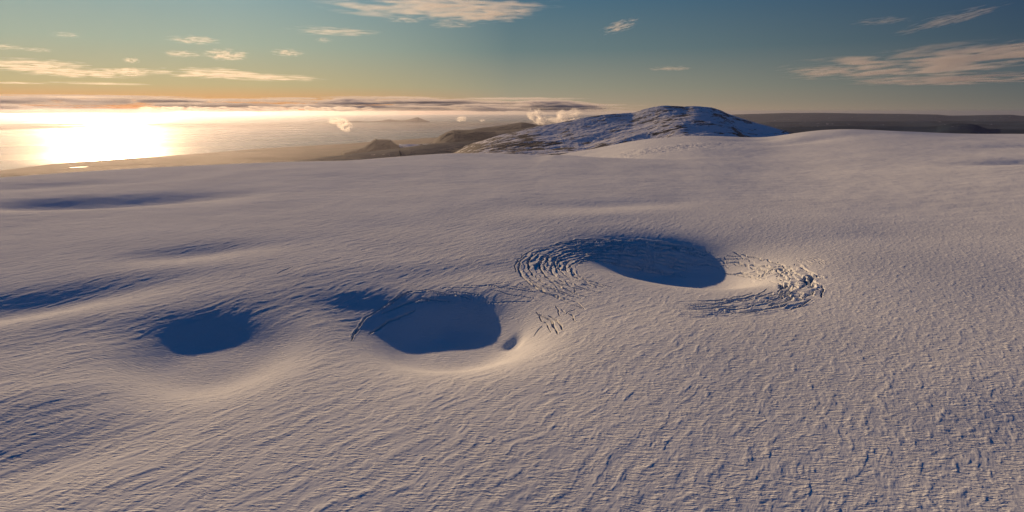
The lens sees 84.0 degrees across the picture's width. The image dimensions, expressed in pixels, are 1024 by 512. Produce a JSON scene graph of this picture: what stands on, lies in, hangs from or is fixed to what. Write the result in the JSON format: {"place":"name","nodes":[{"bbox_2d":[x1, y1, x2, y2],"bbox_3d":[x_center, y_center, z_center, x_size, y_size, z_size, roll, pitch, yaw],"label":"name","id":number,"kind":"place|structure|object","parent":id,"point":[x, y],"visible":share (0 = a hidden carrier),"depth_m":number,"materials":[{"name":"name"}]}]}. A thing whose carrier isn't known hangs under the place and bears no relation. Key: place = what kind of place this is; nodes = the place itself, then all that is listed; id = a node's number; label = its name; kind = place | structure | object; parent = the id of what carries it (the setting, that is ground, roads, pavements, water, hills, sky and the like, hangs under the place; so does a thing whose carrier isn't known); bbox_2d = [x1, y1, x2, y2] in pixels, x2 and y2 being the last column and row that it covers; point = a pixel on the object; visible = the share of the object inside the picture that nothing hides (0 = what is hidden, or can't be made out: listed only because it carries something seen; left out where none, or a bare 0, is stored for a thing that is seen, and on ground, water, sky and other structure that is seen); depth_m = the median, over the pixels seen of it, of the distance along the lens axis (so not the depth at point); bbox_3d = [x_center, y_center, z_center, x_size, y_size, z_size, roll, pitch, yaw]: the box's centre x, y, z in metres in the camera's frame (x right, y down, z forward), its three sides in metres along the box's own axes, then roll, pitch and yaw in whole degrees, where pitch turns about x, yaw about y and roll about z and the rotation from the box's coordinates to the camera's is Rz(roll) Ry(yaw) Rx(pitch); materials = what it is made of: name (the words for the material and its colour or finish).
{"place":"outdoors","nodes":[
{"label":"outdoors","id":0,"kind":"place"},
{"bbox_2d":[0,115,597,169],"bbox_3d":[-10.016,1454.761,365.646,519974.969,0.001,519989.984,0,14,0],"label":"sea","id":1,"kind":"structure","parent":0,"point":[28,141],"depth_m":41106.16,"materials":[{"name":"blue liquid"}]},
{"bbox_2d":[342,139,398,154],"bbox_3d":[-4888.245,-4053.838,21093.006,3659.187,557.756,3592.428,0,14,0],"label":"flat topped hill","id":2,"kind":"structure","parent":0,"point":[378,144],"depth_m":20385.56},
{"bbox_2d":[333,117,429,122],"bbox_3d":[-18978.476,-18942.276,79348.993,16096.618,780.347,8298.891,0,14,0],"label":"islands","id":3,"kind":"object","parent":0,"point":[417,119],"visible":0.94,"depth_m":78813.79,"materials":[{"name":"grey stone"}]},
{"bbox_2d":[294,141,478,161],"bbox_3d":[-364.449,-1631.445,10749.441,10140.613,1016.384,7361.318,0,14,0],"label":"foothills","id":4,"kind":"structure","parent":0,"point":[439,148],"depth_m":10683.28,"materials":[{"name":"stone"}]},
{"bbox_2d":[429,127,531,143],"bbox_3d":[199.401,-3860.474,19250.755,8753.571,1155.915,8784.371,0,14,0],"label":"dark ridge","id":5,"kind":"structure","parent":0,"point":[463,135],"depth_m":17547.45,"materials":[{"name":"stone"}]},
{"bbox_2d":[0,115,966,176],"bbox_3d":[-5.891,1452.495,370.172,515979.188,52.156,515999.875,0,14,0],"label":"coastal plain","id":6,"kind":"structure","parent":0,"point":[282,154],"depth_m":17972.58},
{"bbox_2d":[476,122,542,130],"bbox_3d":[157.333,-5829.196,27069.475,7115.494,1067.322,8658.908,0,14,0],"label":"distant ridge","id":7,"kind":"structure","parent":0,"point":[520,125],"depth_m":25717.97,"materials":[{"name":"stone"}]},
{"bbox_2d":[0,129,1023,511],"bbox_3d":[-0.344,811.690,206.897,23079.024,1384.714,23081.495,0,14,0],"label":"snowfield","id":8,"kind":"structure","parent":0,"point":[820,321],"depth_m":842.16,"materials":[{"name":"white snow"}]},
{"bbox_2d":[0,0,1023,115],"label":"sky","id":9,"kind":"structure","parent":0,"point":[58,57],"materials":[{"name":"blue"}]},
{"bbox_2d":[399,106,792,155],"bbox_3d":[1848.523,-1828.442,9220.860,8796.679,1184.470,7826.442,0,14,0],"label":"mountain","id":10,"kind":"structure","parent":0,"point":[585,133],"depth_m":8702.76,"materials":[{"name":"white snow"}]},
{"bbox_2d":[733,113,1023,122],"bbox_3d":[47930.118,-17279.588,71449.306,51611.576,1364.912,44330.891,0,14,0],"label":"horizon hills","id":11,"kind":"structure","parent":0,"point":[783,117],"depth_m":69343.31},
{"bbox_2d":[758,121,1023,128],"bbox_3d":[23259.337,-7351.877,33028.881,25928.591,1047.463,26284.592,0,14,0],"label":"moor","id":12,"kind":"structure","parent":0,"point":[1003,124],"depth_m":32599.79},
{"bbox_2d":[777,123,1023,133],"bbox_3d":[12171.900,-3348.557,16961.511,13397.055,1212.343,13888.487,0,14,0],"label":"dark plateau","id":13,"kind":"structure","parent":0,"point":[962,128],"depth_m":16148.08,"materials":[{"name":"brown stone"}]}
]}

